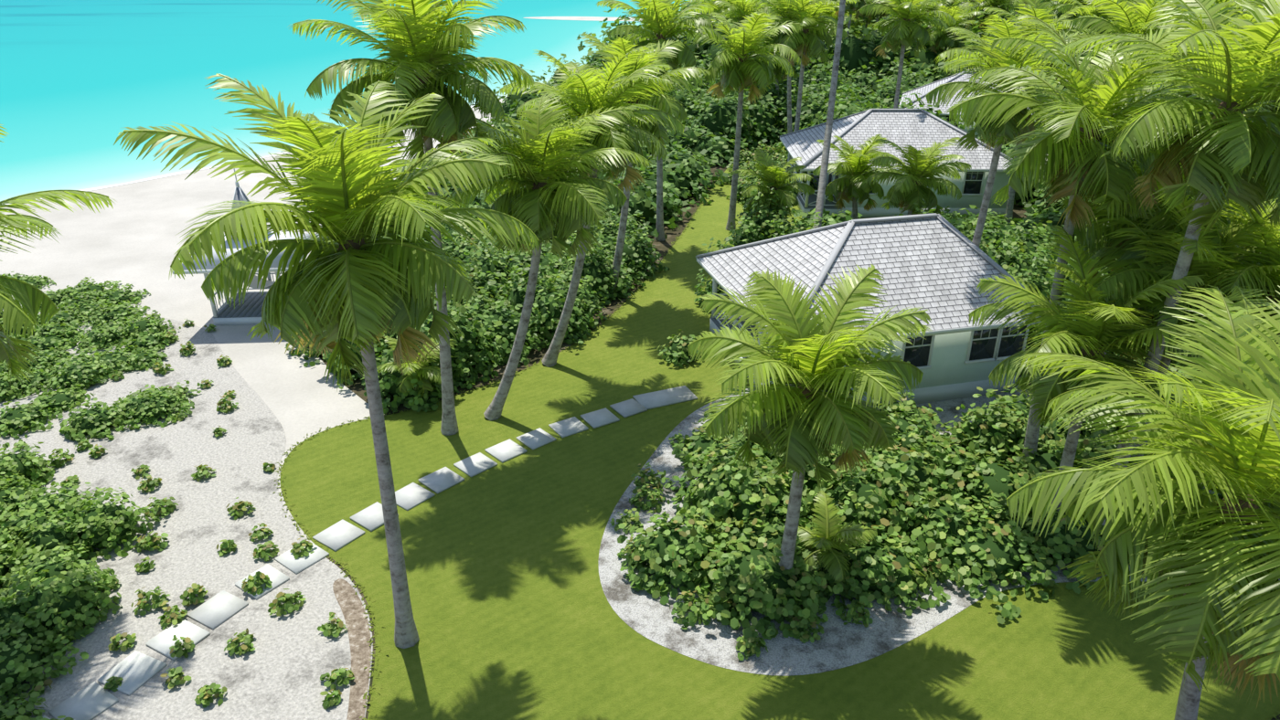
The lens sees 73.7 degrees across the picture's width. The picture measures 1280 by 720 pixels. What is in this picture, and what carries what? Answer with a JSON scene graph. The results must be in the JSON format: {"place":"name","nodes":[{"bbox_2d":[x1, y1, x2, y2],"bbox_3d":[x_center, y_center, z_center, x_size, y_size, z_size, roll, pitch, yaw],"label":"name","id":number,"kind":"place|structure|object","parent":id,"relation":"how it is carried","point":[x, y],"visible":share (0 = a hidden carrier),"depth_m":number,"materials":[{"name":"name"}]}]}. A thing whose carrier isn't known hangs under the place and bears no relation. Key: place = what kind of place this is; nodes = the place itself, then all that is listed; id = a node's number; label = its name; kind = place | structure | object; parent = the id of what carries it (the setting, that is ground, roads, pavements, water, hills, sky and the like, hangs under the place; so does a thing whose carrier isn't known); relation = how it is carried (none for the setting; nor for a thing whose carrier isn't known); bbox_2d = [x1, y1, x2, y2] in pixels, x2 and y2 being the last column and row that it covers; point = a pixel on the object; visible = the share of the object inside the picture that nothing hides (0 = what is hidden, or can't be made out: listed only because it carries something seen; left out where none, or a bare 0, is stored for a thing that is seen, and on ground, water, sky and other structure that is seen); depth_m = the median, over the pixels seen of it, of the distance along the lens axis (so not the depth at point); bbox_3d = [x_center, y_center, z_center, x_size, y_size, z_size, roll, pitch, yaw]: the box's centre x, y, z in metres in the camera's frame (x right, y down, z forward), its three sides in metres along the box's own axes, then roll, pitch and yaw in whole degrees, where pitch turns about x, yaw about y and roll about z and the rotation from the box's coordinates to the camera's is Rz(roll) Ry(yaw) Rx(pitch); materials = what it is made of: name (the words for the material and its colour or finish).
{"place":"outdoors","nodes":[
{"label":"outdoors","id":0,"kind":"place"},
{"bbox_2d":[0,98,505,543],"bbox_3d":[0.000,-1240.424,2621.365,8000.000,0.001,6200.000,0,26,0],"label":"sand ground","id":1,"kind":"structure","parent":0,"point":[133,234],"depth_m":42.40,"materials":[{"name":"beige sand"}]},
{"bbox_2d":[0,298,373,719],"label":"sandy ground","id":2,"kind":"structure","parent":1,"relation":"on","point":[284,665],"depth_m":21.79,"materials":[{"name":"beige sand"}]},
{"bbox_2d":[0,271,201,719],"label":"shrubs","id":3,"kind":"object","parent":2,"relation":"on","point":[19,583],"depth_m":23.15,"materials":[{"name":"green plant"}]},
{"bbox_2d":[332,578,371,719],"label":"gravel strip","id":4,"kind":"object","parent":2,"relation":"on","point":[352,608],"visible":1,"depth_m":19.14,"materials":[{"name":"beige gravel"}]},
{"bbox_2d":[213,291,267,318],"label":"pavilion deck","id":5,"kind":"structure","parent":1,"relation":"on","point":[251,306],"depth_m":36.25,"materials":[{"name":"grey wood"}]},
{"bbox_2d":[172,168,319,325],"bbox_3d":[-16.246,-4.989,35.465,4.843,6.350,4.843,0,26,0],"label":"gazebo frame","id":6,"kind":"object","parent":1,"relation":"on","point":[237,321],"visible":0.14,"depth_m":35.34,"materials":[{"name":"white wood"}]},
{"bbox_2d":[181,231,318,270],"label":"pavilion roof","id":7,"kind":"structure","parent":6,"relation":"on","point":[274,263],"depth_m":34.35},
{"bbox_2d":[233,187,267,229],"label":"roof","id":8,"kind":"structure","parent":6,"relation":"on","point":[238,197],"depth_m":34.55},
{"bbox_2d":[243,273,274,288],"bbox_3d":[-16.286,-3.478,36.825,3.020,0.750,0.999,12,28,23],"label":"gazebo hammock","id":9,"kind":"object","parent":6,"relation":"hanging from","point":[254,283],"visible":0.28,"depth_m":37.16,"materials":[{"name":"white fabric"}]},
{"bbox_2d":[0,0,692,201],"bbox_3d":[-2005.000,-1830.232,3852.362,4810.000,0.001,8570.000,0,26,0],"label":"ocean water","id":10,"kind":"structure","parent":0,"point":[83,83],"depth_m":115.89,"materials":[{"name":"teal liquid"}]},
{"bbox_2d":[5,98,501,204],"bbox_3d":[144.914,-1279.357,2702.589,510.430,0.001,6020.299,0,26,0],"label":"sea foam","id":11,"kind":"object","parent":10,"relation":"on","point":[150,178],"visible":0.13,"depth_m":58.40,"materials":[{"name":"white"}]},
{"bbox_2d":[522,16,640,21],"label":"sand spit","id":12,"kind":"structure","parent":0,"point":[597,18],"depth_m":195.51,"materials":[{"name":"beige sand"}]},
{"bbox_2d":[284,141,1269,642],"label":"shrubs","id":13,"kind":"object","parent":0,"point":[714,528],"depth_m":23.18,"materials":[{"name":"green plant"}]},
{"bbox_2d":[273,145,1279,719],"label":"lawn","id":14,"kind":"structure","parent":0,"point":[516,617],"depth_m":20.16,"materials":[{"name":"green plant"}]},
{"bbox_2d":[42,385,697,719],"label":"path stones","id":15,"kind":"object","parent":14,"relation":"on","point":[135,671],"visible":0.95,"depth_m":22.25,"materials":[{"name":"grey stone"}]},
{"bbox_2d":[0,0,1279,719],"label":"palms","id":16,"kind":"object","parent":14,"relation":"on","point":[1199,557],"depth_m":15.15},
{"bbox_2d":[337,70,1259,525],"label":"palm crown bases","id":17,"kind":"object","parent":16,"relation":"attached to","point":[352,244],"visible":0.13,"depth_m":15.05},
{"bbox_2d":[710,314,822,391],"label":"cottage deck","id":18,"kind":"structure","parent":14,"relation":"on","point":[718,324],"depth_m":34.02,"materials":[{"name":"wood"}]},
{"bbox_2d":[319,140,1279,719],"bbox_3d":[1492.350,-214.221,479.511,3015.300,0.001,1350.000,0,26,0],"label":"mulch bed","id":19,"kind":"object","parent":14,"relation":"on","point":[533,355],"depth_m":35.53,"materials":[{"name":"brown soil"}]},
{"bbox_2d":[376,0,1279,581],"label":"palms","id":20,"kind":"object","parent":19,"relation":"on","point":[1137,174],"depth_m":21.53,"materials":[{"name":"green plant"}]},
{"bbox_2d":[590,0,1279,311],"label":"palm crown bases","id":21,"kind":"object","parent":20,"relation":"on","point":[918,183],"visible":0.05,"depth_m":20.50,"materials":[{"name":"brown"}]},
{"bbox_2d":[738,31,1270,316],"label":"palm coconuts","id":22,"kind":"object","parent":21,"relation":"on","point":[1093,162],"visible":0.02,"depth_m":17.78,"materials":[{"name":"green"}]},
{"bbox_2d":[899,94,1034,127],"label":"house trim","id":23,"kind":"structure","parent":19,"relation":"on","point":[944,114],"depth_m":64.37,"materials":[{"name":"white wood"}]},
{"bbox_2d":[945,115,957,127],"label":"cottage glass","id":24,"kind":"object","parent":23,"relation":"in","point":[947,117],"visible":0.07,"depth_m":64.86,"materials":[{"name":"black glass"}]},
{"bbox_2d":[397,50,1277,247],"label":"shrubs","id":25,"kind":"object","parent":14,"relation":"on","point":[749,143],"depth_m":63.66,"materials":[{"name":"green plant"}]},
{"bbox_2d":[696,257,1040,408],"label":"house trim","id":26,"kind":"structure","parent":14,"relation":"on","point":[945,392],"depth_m":29.21,"materials":[{"name":"white wood"}]},
{"bbox_2d":[779,137,1009,218],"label":"house trim","id":27,"kind":"structure","parent":14,"relation":"on","point":[879,212],"depth_m":49.43,"materials":[{"name":"white wood"}]},
{"bbox_2d":[598,375,1279,675],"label":"gravel bed","id":28,"kind":"object","parent":14,"relation":"on","point":[838,645],"depth_m":19.85,"materials":[{"name":"grey gravel"}]},
{"bbox_2d":[12,312,1189,710],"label":"small shrubs","id":29,"kind":"object","parent":28,"relation":"on","point":[748,647],"visible":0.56,"depth_m":20.40,"materials":[{"name":"green plant"}]},
{"bbox_2d":[797,175,840,209],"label":"cottage deck","id":30,"kind":"structure","parent":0,"point":[813,197],"depth_m":50.65,"materials":[{"name":"grey wood"}]},
{"bbox_2d":[576,0,1097,82],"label":"trees","id":31,"kind":"object","parent":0,"point":[869,32],"depth_m":89.29,"materials":[{"name":"green plant"}]},
{"bbox_2d":[698,217,1040,334],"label":"roof","id":32,"kind":"structure","parent":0,"point":[936,269],"depth_m":29.21,"materials":[{"name":"grey tile"}]},
{"bbox_2d":[695,213,1039,306],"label":"roof ridge caps","id":33,"kind":"object","parent":32,"relation":"on","point":[832,257],"visible":0.73,"depth_m":29.88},
{"bbox_2d":[819,171,1011,208],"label":"cottage walls","id":34,"kind":"structure","parent":0,"point":[1001,180],"depth_m":49.08,"materials":[{"name":"paint"}]},
{"bbox_2d":[780,110,1012,169],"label":"roof","id":35,"kind":"structure","parent":34,"relation":"on","point":[917,130],"depth_m":49.70,"materials":[{"name":"grey tile"}]},
{"bbox_2d":[779,108,1013,168],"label":"roof ridge caps","id":36,"kind":"object","parent":35,"relation":"on","point":[843,133],"visible":0.7,"depth_m":50.25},
{"bbox_2d":[828,171,983,193],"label":"windows","id":37,"kind":"structure","parent":34,"relation":"in","point":[972,186],"depth_m":48.72,"materials":[{"name":"black glass"}]},
{"bbox_2d":[843,331,1015,396],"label":"cottage walls","id":38,"kind":"structure","parent":0,"point":[949,366],"depth_m":28.85,"materials":[{"name":"green paint"}]},
{"bbox_2d":[903,325,1026,366],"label":"windows","id":39,"kind":"structure","parent":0,"point":[980,349],"depth_m":28.85,"materials":[{"name":"black glass"}]},
{"bbox_2d":[938,115,1047,138],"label":"cottage walls","id":40,"kind":"structure","parent":0,"point":[965,128],"depth_m":64.74,"materials":[{"name":"paint"}]},
{"bbox_2d":[899,72,1064,114],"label":"roof","id":41,"kind":"structure","parent":40,"relation":"on","point":[922,90],"depth_m":66.21,"materials":[{"name":"grey tile"}]},
{"bbox_2d":[902,71,1056,107],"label":"roof ridge caps","id":42,"kind":"object","parent":41,"relation":"on","point":[946,81],"visible":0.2,"depth_m":66.54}
]}

